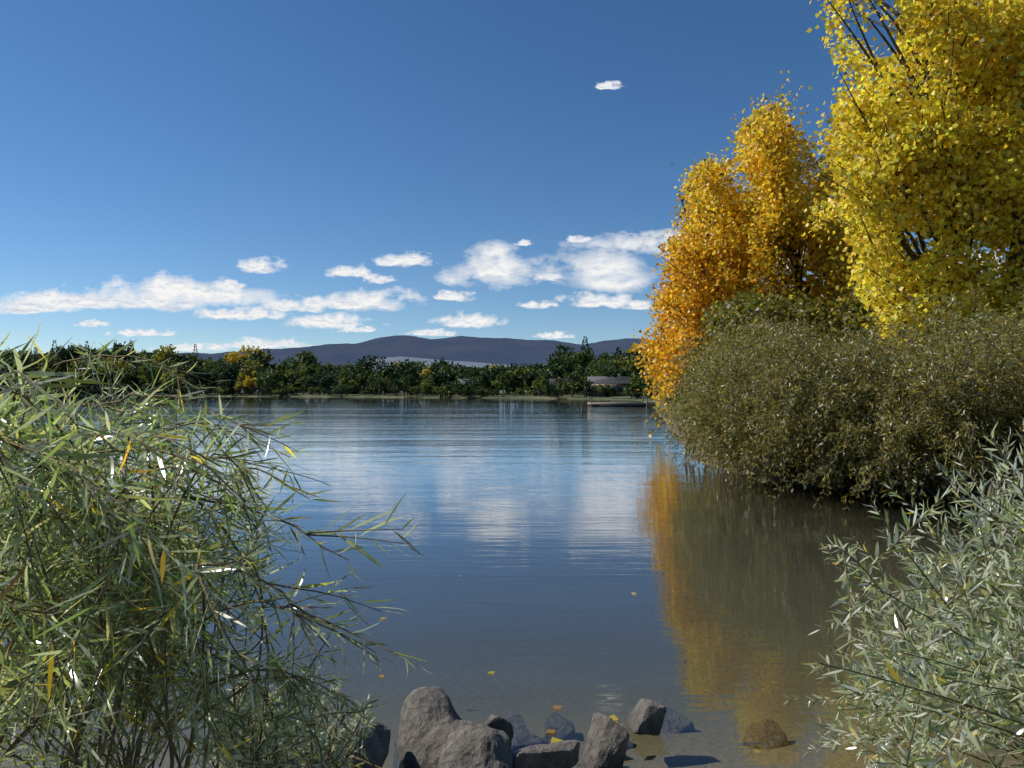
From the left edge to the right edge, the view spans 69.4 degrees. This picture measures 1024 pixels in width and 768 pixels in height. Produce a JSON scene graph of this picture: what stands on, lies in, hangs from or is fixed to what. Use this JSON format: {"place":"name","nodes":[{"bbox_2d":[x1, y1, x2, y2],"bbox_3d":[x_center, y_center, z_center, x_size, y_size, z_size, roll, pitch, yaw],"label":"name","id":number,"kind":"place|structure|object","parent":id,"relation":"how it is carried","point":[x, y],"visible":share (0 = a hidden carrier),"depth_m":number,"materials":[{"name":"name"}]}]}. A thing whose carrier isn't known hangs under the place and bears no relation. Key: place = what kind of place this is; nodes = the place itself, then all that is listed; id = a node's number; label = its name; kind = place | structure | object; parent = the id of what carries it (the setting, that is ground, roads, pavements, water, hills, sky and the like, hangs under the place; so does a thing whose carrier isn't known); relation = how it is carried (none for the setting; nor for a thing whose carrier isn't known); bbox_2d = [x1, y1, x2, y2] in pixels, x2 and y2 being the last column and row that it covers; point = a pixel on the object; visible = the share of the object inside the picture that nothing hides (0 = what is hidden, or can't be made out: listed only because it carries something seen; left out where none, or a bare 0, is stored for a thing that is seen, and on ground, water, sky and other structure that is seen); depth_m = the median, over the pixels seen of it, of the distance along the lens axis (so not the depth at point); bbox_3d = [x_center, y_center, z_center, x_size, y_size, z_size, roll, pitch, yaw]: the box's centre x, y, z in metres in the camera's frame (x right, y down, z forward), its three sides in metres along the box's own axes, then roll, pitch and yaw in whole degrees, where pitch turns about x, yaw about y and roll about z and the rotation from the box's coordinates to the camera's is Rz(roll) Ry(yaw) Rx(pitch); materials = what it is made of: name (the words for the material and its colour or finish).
{"place":"outdoors","nodes":[
{"label":"outdoors","id":0,"kind":"place"},
{"bbox_2d":[119,438,425,580],"bbox_3d":[-0.479,0.225,1.353,0.670,0.245,0.183,0,-1,10],"label":"willow branch","id":1,"kind":"object","parent":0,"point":[350,542],"depth_m":1.34,"materials":[{"name":"green plant"}]},
{"bbox_2d":[8,357,550,390],"bbox_3d":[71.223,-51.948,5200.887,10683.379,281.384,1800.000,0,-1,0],"label":"foothills","id":2,"kind":"structure","parent":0,"point":[429,361],"depth_m":4982.35,"materials":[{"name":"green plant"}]},
{"bbox_2d":[176,335,664,366],"bbox_3d":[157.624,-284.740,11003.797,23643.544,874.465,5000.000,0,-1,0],"label":"mountains","id":3,"kind":"structure","parent":0,"point":[506,351],"depth_m":9951.72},
{"bbox_2d":[0,81,1002,351],"bbox_3d":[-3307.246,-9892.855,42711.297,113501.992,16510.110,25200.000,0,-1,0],"label":"cloud","id":4,"kind":"structure","parent":0,"point":[600,269],"depth_m":37059.23,"materials":[{"name":"white"}]},
{"bbox_2d":[0,0,1008,354],"label":"sky","id":5,"kind":"structure","parent":0,"point":[141,140],"materials":[{"name":"blue"}]},
{"bbox_2d":[0,396,1023,651],"bbox_3d":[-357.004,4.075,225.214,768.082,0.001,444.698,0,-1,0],"label":"water","id":6,"kind":"structure","parent":0,"point":[558,524],"depth_m":8.49,"materials":[{"name":"blue liquid"}]},
{"bbox_2d":[379,562,946,762],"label":"floating leaves","id":7,"kind":"object","parent":6,"relation":"on","point":[614,718],"visible":0.45,"depth_m":3.47,"materials":[{"name":"yellow plant"}]},
{"bbox_2d":[0,391,1023,767],"bbox_3d":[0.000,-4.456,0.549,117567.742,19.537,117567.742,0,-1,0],"label":"ground","id":8,"kind":"structure","parent":0,"point":[720,697],"depth_m":5.59,"materials":[{"name":"brown soil"}]},
{"bbox_2d":[52,338,233,434],"bbox_3d":[-1.070,0.014,2.032,0.593,0.287,0.370,0,-1,0],"label":"willow branch","id":9,"kind":"object","parent":8,"relation":"on","point":[115,352],"depth_m":2.07,"materials":[{"name":"green plant"}]},
{"bbox_2d":[0,317,323,767],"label":"willow","id":10,"kind":"object","parent":8,"relation":"on","point":[52,530],"depth_m":1.47,"materials":[{"name":"green plant"}]},
{"bbox_2d":[164,535,431,693],"bbox_3d":[-0.387,0.396,1.252,0.539,0.249,0.294,0,-1,0],"label":"willow branch","id":11,"kind":"object","parent":10,"relation":"attached to","point":[299,627],"depth_m":1.27,"materials":[{"name":"green plant"}]},
{"bbox_2d":[92,382,314,463],"bbox_3d":[-0.769,0.091,1.730,0.618,0.199,0.345,0,-1,0],"label":"willow branch","id":12,"kind":"object","parent":8,"relation":"on","point":[231,419],"depth_m":1.73,"materials":[{"name":"green plant"}]},
{"bbox_2d":[134,401,310,494],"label":"willow branch","id":13,"kind":"object","parent":8,"relation":"on","point":[286,452],"depth_m":1.98,"materials":[{"name":"green plant"}]},
{"bbox_2d":[152,395,344,514],"bbox_3d":[-0.594,0.143,1.586,0.510,0.250,0.273,0,-1,0],"label":"willow branch","id":14,"kind":"object","parent":8,"relation":"on","point":[227,451],"depth_m":1.58,"materials":[{"name":"green plant"}]},
{"bbox_2d":[213,632,331,767],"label":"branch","id":15,"kind":"object","parent":8,"relation":"on","point":[286,704],"visible":0.08,"depth_m":2.85,"materials":[{"name":"green plant"}]},
{"bbox_2d":[182,648,380,767],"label":"shrub","id":16,"kind":"object","parent":8,"relation":"on","point":[269,727],"depth_m":2.23,"materials":[{"name":"green plant"}]},
{"bbox_2d":[201,641,359,762],"bbox_3d":[-0.590,0.751,1.801,0.458,0.255,0.176,0,-1,22],"label":"willow branch","id":17,"kind":"object","parent":16,"relation":"attached to","point":[289,696],"depth_m":1.80,"materials":[{"name":"green plant"}]},
{"bbox_2d":[197,661,384,726],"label":"willow branch","id":18,"kind":"object","parent":16,"relation":"attached to","point":[320,707],"depth_m":1.92,"materials":[{"name":"green plant"}]},
{"bbox_2d":[187,537,391,671],"bbox_3d":[-0.470,0.448,1.493,0.464,0.281,0.210,0,-1,0],"label":"willow branch","id":19,"kind":"object","parent":8,"relation":"on","point":[273,598],"depth_m":1.50,"materials":[{"name":"green plant"}]},
{"bbox_2d":[278,733,324,767],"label":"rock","id":20,"kind":"object","parent":8,"relation":"on","point":[295,759],"visible":0.01,"depth_m":2.88,"materials":[{"name":"grey stone"}]},
{"bbox_2d":[294,715,390,767],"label":"rock","id":21,"kind":"object","parent":8,"relation":"on","point":[376,744],"visible":0.29,"depth_m":3.01,"materials":[{"name":"grey stone"}]},
{"bbox_2d":[0,336,692,404],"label":"trees","id":22,"kind":"object","parent":8,"relation":"on","point":[412,376],"depth_m":256.42,"materials":[{"name":"green plant"}]},
{"bbox_2d":[393,686,461,767],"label":"rock","id":23,"kind":"object","parent":8,"relation":"on","point":[429,716],"visible":0.66,"depth_m":3.23,"materials":[{"name":"grey stone"}]},
{"bbox_2d":[438,720,512,767],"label":"rock","id":24,"kind":"object","parent":8,"relation":"on","point":[469,744],"visible":1,"depth_m":2.94,"materials":[{"name":"grey stone"}]},
{"bbox_2d":[334,374,661,405],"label":"buildings","id":25,"kind":"structure","parent":8,"relation":"on","point":[618,381],"depth_m":171.23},
{"bbox_2d":[485,714,513,746],"bbox_3d":[-0.056,1.644,3.366,0.139,0.297,0.107,0,-1,1],"label":"rock","id":26,"kind":"object","parent":8,"relation":"on","point":[498,723],"visible":0.49,"depth_m":3.33,"materials":[{"name":"grey stone"}]},
{"bbox_2d":[504,714,529,732],"bbox_3d":[-0.027,1.867,3.872,0.272,0.132,0.317,-3,8,-17],"label":"stone","id":27,"kind":"object","parent":8,"relation":"on","point":[516,721],"visible":0.08,"depth_m":3.95,"materials":[{"name":"grey stone"}]},
{"bbox_2d":[511,729,549,753],"bbox_3d":[0.034,1.743,3.537,0.317,0.165,0.183,8,2,-25],"label":"stone","id":28,"kind":"object","parent":8,"relation":"on","point":[521,738],"visible":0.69,"depth_m":3.53,"materials":[{"name":"grey stone"}]},
{"bbox_2d":[512,740,579,767],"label":"rock","id":29,"kind":"object","parent":8,"relation":"on","point":[562,754],"visible":0.92,"depth_m":2.98,"materials":[{"name":"grey stone"}]},
{"bbox_2d":[543,713,574,740],"bbox_3d":[0.272,1.933,4.127,0.177,0.137,0.248,1,2,12],"label":"stone","id":30,"kind":"object","parent":8,"relation":"on","point":[563,727],"visible":0.65,"depth_m":4.04,"materials":[{"name":"grey stone"}]},
{"bbox_2d":[580,713,629,767],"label":"rock","id":31,"kind":"object","parent":8,"relation":"on","point":[607,741],"visible":1,"depth_m":3.12,"materials":[{"name":"grey stone"}]},
{"bbox_2d":[588,720,633,748],"bbox_3d":[0.499,1.843,3.844,0.172,0.146,0.276,0,-1,-32],"label":"stone","id":32,"kind":"object","parent":8,"relation":"on","point":[630,745],"visible":0.12,"depth_m":3.79,"materials":[{"name":"grey stone"}]},
{"bbox_2d":[627,698,665,735],"bbox_3d":[0.640,1.579,3.501,0.179,0.138,0.283,0,-1,4],"label":"rock","id":33,"kind":"object","parent":8,"relation":"on","point":[646,716],"visible":1,"depth_m":3.46,"materials":[{"name":"grey stone"}]},
{"bbox_2d":[654,700,695,733],"bbox_3d":[0.892,1.968,4.277,0.251,0.150,0.298,-2,3,-13],"label":"stone","id":34,"kind":"object","parent":8,"relation":"on","point":[674,721],"visible":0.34,"depth_m":4.20,"materials":[{"name":"grey stone"}]},
{"bbox_2d":[743,719,787,749],"bbox_3d":[1.305,1.831,3.795,0.252,0.119,0.210,-4,2,-23],"label":"stone","id":35,"kind":"object","parent":8,"relation":"on","point":[766,734],"visible":0.78,"depth_m":3.78,"materials":[{"name":"brown stone"}]},
{"bbox_2d":[630,70,930,435],"bbox_3d":[11.065,-5.061,27.950,13.018,14.070,8.187,0,-1,0],"label":"cottonwood","id":36,"kind":"object","parent":8,"relation":"on","point":[761,195],"depth_m":26.39,"materials":[{"name":"yellow plant"}]},
{"bbox_2d":[644,266,1023,517],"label":"thicket","id":37,"kind":"object","parent":8,"relation":"on","point":[772,409],"depth_m":10.71,"materials":[{"name":"green plant"}]},
{"bbox_2d":[783,418,1023,767],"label":"willow","id":38,"kind":"object","parent":8,"relation":"on","point":[974,657],"depth_m":1.94,"materials":[{"name":"green plant"}]},
{"bbox_2d":[803,0,1023,360],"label":"cottonwood","id":39,"kind":"object","parent":8,"relation":"on","point":[988,114],"depth_m":15.47,"materials":[{"name":"yellow plant"}]},
{"bbox_2d":[678,277,1001,389],"bbox_3d":[10.700,-1.008,20.963,12.690,5.112,5.456,0,-1,0],"label":"bush","id":40,"kind":"object","parent":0,"point":[813,309],"depth_m":19.95,"materials":[{"name":"green plant"}]}
]}

